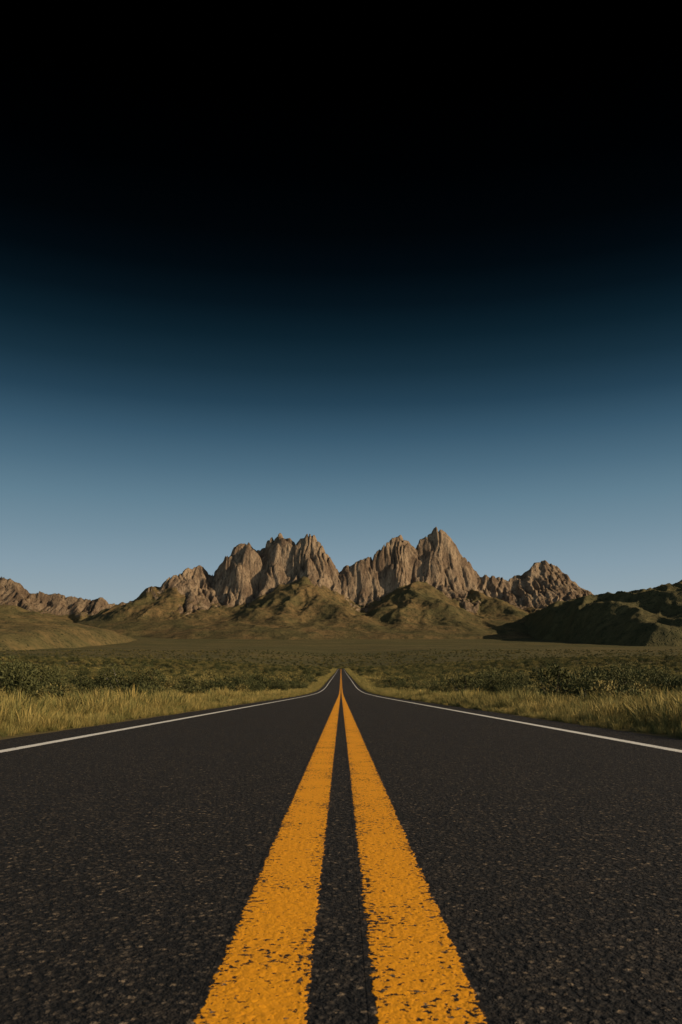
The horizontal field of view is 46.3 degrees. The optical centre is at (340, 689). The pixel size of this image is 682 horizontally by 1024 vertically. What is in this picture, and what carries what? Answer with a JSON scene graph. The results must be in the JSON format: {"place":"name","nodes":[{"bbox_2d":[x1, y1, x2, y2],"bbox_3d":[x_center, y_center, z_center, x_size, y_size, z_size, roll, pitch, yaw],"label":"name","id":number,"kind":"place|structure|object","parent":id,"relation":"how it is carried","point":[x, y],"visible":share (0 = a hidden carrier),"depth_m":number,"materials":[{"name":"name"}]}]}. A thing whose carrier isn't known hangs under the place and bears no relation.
{"place":"outdoors","nodes":[
{"label":"outdoors","id":0,"kind":"place"},
{"bbox_2d":[0,576,114,622],"bbox_3d":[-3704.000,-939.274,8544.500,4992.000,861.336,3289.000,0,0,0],"label":"mountain range","id":1,"kind":"structure","parent":0,"point":[74,609],"depth_m":8601.55,"materials":[{"name":"red stone"}]},
{"bbox_2d":[0,605,135,650],"bbox_3d":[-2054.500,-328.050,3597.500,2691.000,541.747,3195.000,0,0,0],"label":"hill","id":2,"kind":"structure","parent":0,"point":[21,628],"depth_m":3157.97,"materials":[{"name":"green plant"}]},
{"bbox_2d":[77,527,593,639],"bbox_3d":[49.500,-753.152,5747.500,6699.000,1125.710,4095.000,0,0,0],"label":"mountain range","id":3,"kind":"structure","parent":0,"point":[433,585],"depth_m":5864.38,"materials":[{"name":"stone"}]},
{"bbox_2d":[0,669,681,1023],"bbox_3d":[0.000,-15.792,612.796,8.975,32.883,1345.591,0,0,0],"label":"road","id":4,"kind":"structure","parent":0,"point":[132,859],"depth_m":3.17,"materials":[{"name":"black asphalt"}]},
{"bbox_2d":[0,672,336,752],"bbox_3d":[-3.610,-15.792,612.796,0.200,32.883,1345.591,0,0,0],"label":"white edge line","id":5,"kind":"object","parent":4,"relation":"on","point":[47,742],"visible":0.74,"depth_m":12.17,"materials":[{"name":"paint"}]},
{"bbox_2d":[187,675,340,1023],"bbox_3d":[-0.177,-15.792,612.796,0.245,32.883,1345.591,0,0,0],"label":"yellow center line","id":6,"kind":"object","parent":4,"relation":"on","point":[264,969],"visible":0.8,"depth_m":2.19,"materials":[{"name":"paint"}]},
{"bbox_2d":[341,675,494,1023],"bbox_3d":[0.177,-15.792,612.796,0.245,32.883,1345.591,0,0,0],"label":"yellow center line","id":7,"kind":"object","parent":4,"relation":"on","point":[417,969],"visible":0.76,"depth_m":2.19,"materials":[{"name":"paint"}]},
{"bbox_2d":[345,672,681,752],"bbox_3d":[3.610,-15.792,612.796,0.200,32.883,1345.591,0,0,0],"label":"white edge line","id":8,"kind":"object","parent":4,"relation":"on","point":[634,742],"visible":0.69,"depth_m":12.17,"materials":[{"name":"paint"}]},
{"bbox_2d":[0,636,681,739],"bbox_3d":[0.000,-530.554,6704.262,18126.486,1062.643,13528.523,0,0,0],"label":"ground","id":9,"kind":"structure","parent":0,"point":[344,647],"depth_m":2739.20,"materials":[{"name":"soil"}]},
{"bbox_2d":[0,654,48,699],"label":"bush","id":10,"kind":"object","parent":9,"relation":"on","point":[22,681],"visible":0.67,"depth_m":25.57,"materials":[{"name":"green plant"}]},
{"bbox_2d":[0,658,63,691],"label":"bush","id":11,"kind":"object","parent":9,"relation":"on","point":[41,677],"visible":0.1,"depth_m":38.52,"materials":[{"name":"green plant"}]},
{"bbox_2d":[11,664,76,686],"bbox_3d":[-19.086,-0.485,49.870,4.466,2.423,4.723,0,0,-1],"label":"bush","id":12,"kind":"object","parent":9,"relation":"on","point":[60,677],"visible":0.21,"depth_m":50.11,"materials":[{"name":"green plant"}]},
{"bbox_2d":[38,691,81,700],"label":"bush","id":13,"kind":"object","parent":9,"relation":"on","point":[58,694],"visible":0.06,"depth_m":21.86,"materials":[{"name":"green plant"}]},
{"bbox_2d":[89,662,166,691],"bbox_3d":[-11.712,-0.402,43.899,4.357,2.333,3.983,0,0,32],"label":"bush","id":14,"kind":"object","parent":9,"relation":"on","point":[112,683],"visible":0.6,"depth_m":43.66,"materials":[{"name":"green plant"}]},
{"bbox_2d":[115,683,154,695],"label":"bush","id":15,"kind":"object","parent":9,"relation":"on","point":[140,689],"visible":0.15,"depth_m":32.78,"materials":[{"name":"green plant"}]},
{"bbox_2d":[186,686,208,694],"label":"bush","id":16,"kind":"object","parent":9,"relation":"on","point":[194,691],"visible":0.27,"depth_m":40.84,"materials":[{"name":"green plant"}]},
{"bbox_2d":[198,679,237,692],"bbox_3d":[-8.907,-0.023,57.910,2.969,1.656,2.934,0,0,-9],"label":"bush","id":17,"kind":"object","parent":9,"relation":"on","point":[210,684],"visible":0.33,"depth_m":57.55,"materials":[{"name":"green plant"}]},
{"bbox_2d":[224,674,264,691],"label":"bush","id":18,"kind":"object","parent":9,"relation":"on","point":[254,685],"visible":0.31,"depth_m":77.58,"materials":[{"name":"green plant"}]},
{"bbox_2d":[265,682,289,690],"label":"bush","id":19,"kind":"object","parent":9,"relation":"on","point":[272,686],"visible":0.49,"depth_m":99.48,"materials":[{"name":"green plant"}]},
{"bbox_2d":[0,649,681,701],"bbox_3d":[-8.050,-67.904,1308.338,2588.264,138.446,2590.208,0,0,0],"label":"shrubs","id":20,"kind":"object","parent":9,"relation":"on","point":[444,672],"visible":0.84,"depth_m":456.89,"materials":[{"name":"green plant"}]},
{"bbox_2d":[0,663,681,737],"bbox_3d":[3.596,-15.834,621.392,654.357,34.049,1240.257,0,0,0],"label":"grass","id":21,"kind":"structure","parent":9,"relation":"on","point":[660,712],"depth_m":19.77,"materials":[{"name":"plant"}]},
{"bbox_2d":[396,682,417,689],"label":"bush","id":22,"kind":"object","parent":9,"relation":"on","point":[405,685],"visible":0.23,"depth_m":104.37,"materials":[{"name":"green plant"}]},
{"bbox_2d":[427,680,449,691],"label":"bush","id":23,"kind":"object","parent":9,"relation":"on","point":[437,688],"visible":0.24,"depth_m":67.60,"materials":[{"name":"green plant"}]},
{"bbox_2d":[472,671,524,687],"bbox_3d":[12.165,-0.444,62.018,4.084,2.327,4.892,0,0,34],"label":"bush","id":24,"kind":"object","parent":9,"relation":"on","point":[500,676],"visible":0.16,"depth_m":61.49,"materials":[{"name":"green plant"}]},
{"bbox_2d":[470,663,533,692],"bbox_3d":[9.904,-0.453,48.890,3.806,2.442,3.825,0,0,12],"label":"bush","id":25,"kind":"object","parent":9,"relation":"on","point":[489,685],"visible":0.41,"depth_m":48.32,"materials":[{"name":"green plant"}]},
{"bbox_2d":[493,682,529,693],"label":"bush","id":26,"kind":"object","parent":9,"relation":"on","point":[507,687],"visible":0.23,"depth_m":37.77,"materials":[{"name":"green plant"}]},
{"bbox_2d":[532,690,553,697],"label":"bush","id":27,"kind":"object","parent":9,"relation":"on","point":[545,693],"visible":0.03,"depth_m":28.75,"materials":[{"name":"green plant"}]},
{"bbox_2d":[562,667,617,697],"bbox_3d":[10.169,-0.085,31.051,2.363,1.710,2.953,0,0,-28],"label":"bush","id":28,"kind":"object","parent":9,"relation":"on","point":[602,673],"visible":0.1,"depth_m":30.99,"materials":[{"name":"green plant"}]},
{"bbox_2d":[575,660,661,691],"bbox_3d":[14.482,-0.377,41.901,4.405,2.418,4.020,0,0,-8],"label":"bush","id":29,"kind":"object","parent":9,"relation":"on","point":[615,672],"visible":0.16,"depth_m":41.44,"materials":[{"name":"green plant"}]},
{"bbox_2d":[608,683,649,698],"bbox_3d":[8.526,0.263,23.948,1.366,0.989,1.543,0,0,-8],"label":"bush","id":30,"kind":"object","parent":9,"relation":"on","point":[625,689],"visible":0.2,"depth_m":23.84,"materials":[{"name":"green plant"}]},
{"bbox_2d":[618,661,681,689],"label":"bush","id":31,"kind":"object","parent":9,"relation":"on","point":[648,673],"visible":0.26,"depth_m":47.54,"materials":[{"name":"green plant"}]},
{"bbox_2d":[648,675,681,693],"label":"bush","id":32,"kind":"object","parent":9,"relation":"on","point":[672,683],"visible":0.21,"depth_m":27.29,"materials":[{"name":"green plant"}]},
{"bbox_2d":[0,0,681,604],"label":"sky","id":33,"kind":"structure","parent":0,"point":[356,276],"materials":[{"name":"blue"}]},
{"bbox_2d":[524,580,681,646],"bbox_3d":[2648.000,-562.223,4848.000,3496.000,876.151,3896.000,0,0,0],"label":"hill","id":34,"kind":"structure","parent":0,"point":[648,617],"depth_m":3827.06,"materials":[{"name":"green plant"}]}
]}

